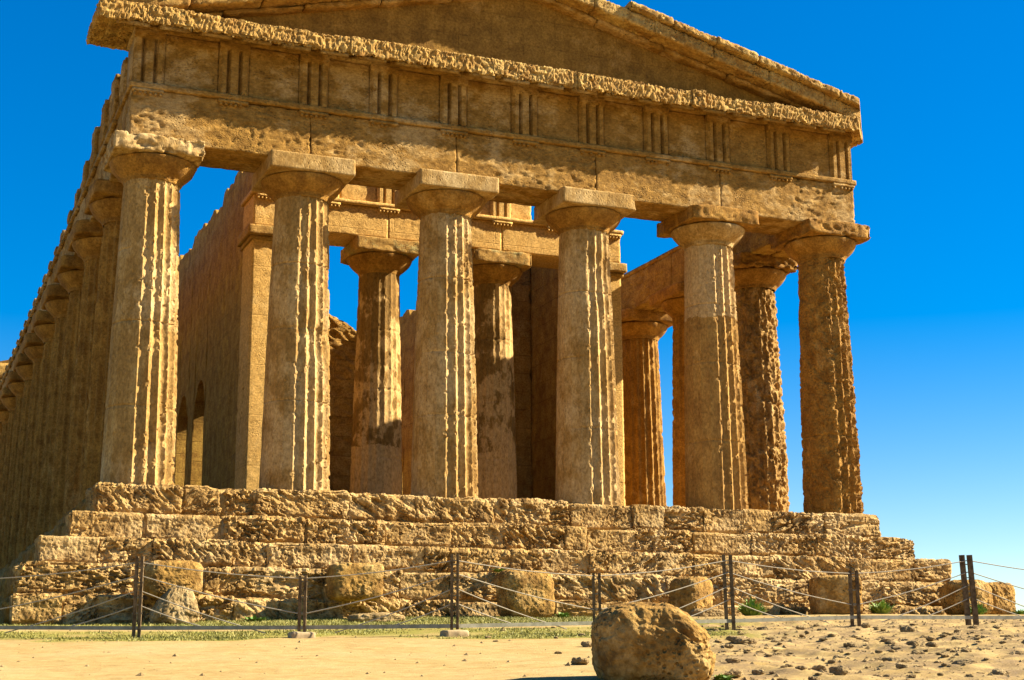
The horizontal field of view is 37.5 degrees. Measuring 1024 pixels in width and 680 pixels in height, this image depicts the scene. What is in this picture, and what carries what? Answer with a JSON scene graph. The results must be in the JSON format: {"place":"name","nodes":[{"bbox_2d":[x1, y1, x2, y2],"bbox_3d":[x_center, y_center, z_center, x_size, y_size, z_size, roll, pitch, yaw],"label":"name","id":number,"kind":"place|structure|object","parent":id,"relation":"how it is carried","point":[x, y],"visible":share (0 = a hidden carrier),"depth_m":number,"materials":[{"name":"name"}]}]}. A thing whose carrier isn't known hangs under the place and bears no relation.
{"place":"outdoors","nodes":[
{"label":"outdoors","id":0,"kind":"place"},
{"bbox_2d":[0,615,747,641],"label":"grass","id":1,"kind":"structure","parent":0,"point":[446,620],"depth_m":21.59,"materials":[{"name":"green plant"}]},
{"bbox_2d":[0,614,1023,679],"bbox_3d":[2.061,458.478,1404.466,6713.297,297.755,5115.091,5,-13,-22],"label":"ground","id":2,"kind":"structure","parent":0,"point":[376,655],"depth_m":15.26,"materials":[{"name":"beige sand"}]},
{"bbox_2d":[149,586,199,624],"bbox_3d":[-5.553,4.388,24.871,0.808,0.663,0.687,5,-13,-22],"label":"rock","id":3,"kind":"object","parent":2,"relation":"on","point":[186,598],"visible":0.81,"depth_m":24.64,"materials":[{"name":"grey stone"}]},
{"bbox_2d":[241,615,267,620],"bbox_3d":[-4.372,4.707,25.557,0.631,0.120,0.564,-8,-14,31],"label":"weed","id":4,"kind":"object","parent":2,"relation":"on","point":[254,618],"visible":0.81,"depth_m":25.46,"materials":[{"name":"green plant"}]},
{"bbox_2d":[347,612,404,621],"bbox_3d":[-2.263,4.640,25.141,0.962,0.211,0.536,5,-13,-22],"label":"flat stone","id":5,"kind":"object","parent":2,"relation":"on","point":[363,617],"visible":0.71,"depth_m":24.91,"materials":[{"name":"beige stone"}]},
{"bbox_2d":[0,0,951,624],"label":"temple","id":6,"kind":"structure","parent":2,"relation":"on","point":[226,394],"depth_m":32.17,"materials":[{"name":"stone"}]},
{"bbox_2d":[143,560,202,597],"bbox_3d":[-5.756,4.053,25.555,1.012,0.639,0.638,5,-13,-22],"label":"fallen block","id":7,"kind":"object","parent":6,"relation":"on","point":[192,579],"depth_m":25.30,"materials":[{"name":"stone"}]},
{"bbox_2d":[326,562,383,601],"bbox_3d":[-2.784,4.281,26.667,0.959,0.683,0.727,5,-13,-22],"label":"fallen block","id":8,"kind":"object","parent":6,"relation":"on","point":[353,588],"depth_m":26.37,"materials":[{"name":"stone"}]},
{"bbox_2d":[492,568,503,571],"bbox_3d":[-0.223,4.314,28.237,0.396,0.068,0.423,5,-13,-22],"label":"weed","id":9,"kind":"object","parent":6,"relation":"on","point":[498,570],"visible":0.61,"depth_m":28.15,"materials":[{"name":"green plant"}]},
{"bbox_2d":[0,554,1023,637],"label":"rope fence","id":10,"kind":"object","parent":2,"relation":"on","point":[967,617],"visible":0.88,"depth_m":20.00,"materials":[{"name":"metal"}]},
{"bbox_2d":[494,569,554,617],"bbox_3d":[0.233,4.660,27.579,1.026,0.916,0.862,5,-13,-22],"label":"fallen block","id":11,"kind":"object","parent":2,"relation":"on","point":[540,585],"depth_m":27.22,"materials":[{"name":"stone"}]},
{"bbox_2d":[553,612,569,617],"bbox_3d":[0.950,5.014,27.523,0.444,0.122,0.357,5,-13,-22],"label":"weed","id":12,"kind":"object","parent":2,"relation":"on","point":[562,614],"visible":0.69,"depth_m":27.44,"materials":[{"name":"green plant"}]},
{"bbox_2d":[571,657,588,664],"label":"loose stone","id":13,"kind":"object","parent":2,"relation":"on","point":[579,661],"visible":0.91,"depth_m":13.45,"materials":[{"name":"beige stone"}]},
{"bbox_2d":[581,641,591,646],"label":"loose stone","id":14,"kind":"object","parent":2,"relation":"on","point":[585,643],"visible":0.9,"depth_m":16.98,"materials":[{"name":"beige stone"}]},
{"bbox_2d":[591,601,715,679],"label":"boulder","id":15,"kind":"object","parent":2,"relation":"on","point":[636,640],"visible":1,"depth_m":11.45,"materials":[{"name":"stone"}]},
{"bbox_2d":[668,576,712,613],"bbox_3d":[3.422,4.926,28.850,0.730,0.812,0.848,-10,-15,36],"label":"fallen block","id":16,"kind":"object","parent":2,"relation":"on","point":[679,598],"depth_m":28.58,"materials":[{"name":"stone"}]},
{"bbox_2d":[689,608,723,616],"bbox_3d":[3.663,5.170,28.471,0.708,0.215,0.519,5,-13,-22],"label":"rock","id":17,"kind":"object","parent":2,"relation":"on","point":[711,612],"visible":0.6,"depth_m":28.25,"materials":[{"name":"grey stone"}]},
{"bbox_2d":[711,674,735,679],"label":"weed","id":18,"kind":"object","parent":2,"relation":"on","point":[721,677],"visible":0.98,"depth_m":11.65,"materials":[{"name":"green plant"}]},
{"bbox_2d":[723,644,733,648],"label":"loose stone","id":19,"kind":"object","parent":2,"relation":"on","point":[729,646],"visible":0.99,"depth_m":15.99,"materials":[{"name":"beige stone"}]},
{"bbox_2d":[725,658,740,662],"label":"loose stone","id":20,"kind":"object","parent":2,"relation":"on","point":[732,660],"visible":0.99,"depth_m":13.07,"materials":[{"name":"beige stone"}]},
{"bbox_2d":[724,669,742,676],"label":"loose stone","id":21,"kind":"object","parent":2,"relation":"on","point":[737,673],"visible":0.85,"depth_m":12.15,"materials":[{"name":"beige stone"}]},
{"bbox_2d":[725,636,745,642],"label":"loose stone","id":22,"kind":"object","parent":2,"relation":"on","point":[730,638],"visible":0.52,"depth_m":17.45,"materials":[{"name":"beige stone"}]},
{"bbox_2d":[734,638,756,644],"bbox_3d":[2.654,3.432,17.139,0.273,0.103,0.234,9,-18,-19],"label":"loose stone","id":23,"kind":"object","parent":2,"relation":"on","point":[744,640],"visible":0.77,"depth_m":17.05,"materials":[{"name":"beige stone"}]},
{"bbox_2d":[735,596,767,615],"bbox_3d":[4.553,5.063,28.731,0.748,0.399,0.746,-6,-14,26],"label":"weed","id":24,"kind":"object","parent":2,"relation":"on","point":[744,611],"visible":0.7,"depth_m":28.54,"materials":[{"name":"green plant"}]},
{"bbox_2d":[751,669,764,674],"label":"loose stone","id":25,"kind":"object","parent":2,"relation":"on","point":[756,671],"visible":1,"depth_m":12.47,"materials":[{"name":"beige stone"}]},
{"bbox_2d":[795,625,805,629],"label":"loose stone","id":26,"kind":"object","parent":2,"relation":"on","point":[800,627],"visible":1,"depth_m":21.43,"materials":[{"name":"beige stone"}]},
{"bbox_2d":[795,665,807,669],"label":"loose stone","id":27,"kind":"object","parent":2,"relation":"on","point":[800,667],"visible":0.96,"depth_m":12.42,"materials":[{"name":"beige stone"}]},
{"bbox_2d":[808,676,819,679],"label":"loose stone","id":28,"kind":"object","parent":2,"relation":"on","point":[813,678],"visible":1,"depth_m":11.69,"materials":[{"name":"beige stone"}]},
{"bbox_2d":[812,665,826,670],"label":"loose stone","id":29,"kind":"object","parent":2,"relation":"on","point":[819,667],"visible":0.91,"depth_m":12.79,"materials":[{"name":"beige stone"}]},
{"bbox_2d":[809,575,862,614],"bbox_3d":[6.479,5.123,30.204,0.953,0.812,0.828,0,-12,-2],"label":"fallen block","id":30,"kind":"object","parent":2,"relation":"on","point":[833,587],"depth_m":29.84,"materials":[{"name":"stone"}]},
{"bbox_2d":[829,665,849,674],"bbox_3d":[2.719,2.752,12.543,0.144,0.089,0.196,-1,-9,-14],"label":"loose stone","id":31,"kind":"object","parent":2,"relation":"on","point":[839,670],"visible":0.93,"depth_m":12.48,"materials":[{"name":"beige stone"}]},
{"bbox_2d":[833,655,846,657],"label":"loose stone","id":32,"kind":"object","parent":2,"relation":"on","point":[839,656],"visible":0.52,"depth_m":14.60,"materials":[{"name":"beige stone"}]},
{"bbox_2d":[843,642,856,646],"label":"loose stone","id":33,"kind":"object","parent":2,"relation":"on","point":[850,644],"visible":0.98,"depth_m":16.86,"materials":[{"name":"beige stone"}]},
{"bbox_2d":[861,623,870,627],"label":"loose stone","id":34,"kind":"object","parent":2,"relation":"on","point":[866,625],"visible":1,"depth_m":21.49,"materials":[{"name":"beige stone"}]},
{"bbox_2d":[865,599,897,613],"bbox_3d":[7.460,5.379,30.534,0.713,0.353,0.819,5,-13,-22],"label":"weed","id":35,"kind":"object","parent":2,"relation":"on","point":[882,607],"visible":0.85,"depth_m":30.36,"materials":[{"name":"green plant"}]},
{"bbox_2d":[884,640,897,643],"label":"loose stone","id":36,"kind":"object","parent":2,"relation":"on","point":[890,642],"visible":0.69,"depth_m":16.68,"materials":[{"name":"beige stone"}]},
{"bbox_2d":[881,657,907,661],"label":"loose stone","id":37,"kind":"object","parent":2,"relation":"on","point":[897,659],"visible":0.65,"depth_m":13.62,"materials":[{"name":"beige stone"}]},
{"bbox_2d":[891,646,901,649],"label":"loose stone","id":38,"kind":"object","parent":2,"relation":"on","point":[895,647],"visible":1,"depth_m":16.25,"materials":[{"name":"beige stone"}]},
{"bbox_2d":[895,663,909,667],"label":"loose stone","id":39,"kind":"object","parent":2,"relation":"on","point":[900,665],"visible":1,"depth_m":12.60,"materials":[{"name":"beige stone"}]},
{"bbox_2d":[899,625,916,631],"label":"loose stone","id":40,"kind":"object","parent":2,"relation":"on","point":[906,628],"visible":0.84,"depth_m":19.95,"materials":[{"name":"beige stone"}]},
{"bbox_2d":[906,641,918,645],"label":"loose stone","id":41,"kind":"object","parent":2,"relation":"on","point":[911,643],"visible":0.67,"depth_m":17.07,"materials":[{"name":"beige stone"}]},
{"bbox_2d":[911,650,924,653],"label":"loose stone","id":42,"kind":"object","parent":2,"relation":"on","point":[918,652],"visible":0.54,"depth_m":15.15,"materials":[{"name":"beige stone"}]},
{"bbox_2d":[926,636,934,640],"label":"loose stone","id":43,"kind":"object","parent":2,"relation":"on","point":[930,638],"visible":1,"depth_m":18.29,"materials":[{"name":"beige stone"}]},
{"bbox_2d":[925,642,938,646],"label":"loose stone","id":44,"kind":"object","parent":2,"relation":"on","point":[932,644],"visible":0.94,"depth_m":17.02,"materials":[{"name":"beige stone"}]},
{"bbox_2d":[951,636,966,639],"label":"loose stone","id":45,"kind":"object","parent":2,"relation":"on","point":[958,637],"visible":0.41,"depth_m":18.15,"materials":[{"name":"beige stone"}]},
{"bbox_2d":[951,658,976,664],"bbox_3d":[3.902,2.796,13.019,0.189,0.087,0.236,-2,-12,-20],"label":"loose stone","id":46,"kind":"object","parent":2,"relation":"on","point":[965,661],"visible":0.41,"depth_m":12.97,"materials":[{"name":"beige stone"}]},
{"bbox_2d":[939,579,992,614],"bbox_3d":[9.466,5.390,31.405,1.014,0.792,0.839,5,-13,-22],"label":"boulder","id":47,"kind":"object","parent":2,"relation":"on","point":[949,587],"visible":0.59,"depth_m":31.14,"materials":[{"name":"stone"}]},
{"bbox_2d":[960,648,971,651],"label":"loose stone","id":48,"kind":"object","parent":2,"relation":"on","point":[965,650],"visible":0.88,"depth_m":14.61,"materials":[{"name":"beige stone"}]},
{"bbox_2d":[970,603,990,614],"bbox_3d":[9.501,5.484,30.804,0.575,0.297,0.542,5,-13,-22],"label":"weed","id":49,"kind":"object","parent":2,"relation":"on","point":[981,611],"visible":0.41,"depth_m":30.70,"materials":[{"name":"green plant"}]},
{"bbox_2d":[991,668,1009,675],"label":"loose stone","id":50,"kind":"object","parent":2,"relation":"on","point":[996,671],"visible":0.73,"depth_m":12.30,"materials":[{"name":"beige stone"}]},
{"bbox_2d":[986,582,1015,614],"bbox_3d":[10.475,5.658,32.813,0.923,0.798,0.823,5,-13,-22],"label":"boulder","id":51,"kind":"object","parent":2,"relation":"on","point":[1005,591],"visible":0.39,"depth_m":32.48,"materials":[{"name":"stone"}]},
{"bbox_2d":[1000,634,1013,637],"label":"loose stone","id":52,"kind":"object","parent":2,"relation":"on","point":[1007,635],"visible":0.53,"depth_m":18.89,"materials":[{"name":"beige stone"}]},
{"bbox_2d":[1009,651,1023,653],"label":"loose stone","id":53,"kind":"object","parent":2,"relation":"on","point":[1018,652],"visible":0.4,"depth_m":14.45,"materials":[{"name":"beige stone"}]},
{"bbox_2d":[1011,610,1023,614],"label":"weed","id":54,"kind":"object","parent":2,"relation":"on","point":[1018,612],"visible":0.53,"depth_m":32.42,"materials":[{"name":"green plant"}]},
{"bbox_2d":[0,0,1023,610],"label":"sky","id":55,"kind":"structure","parent":0,"point":[935,293],"materials":[{"name":"blue"}]}
]}

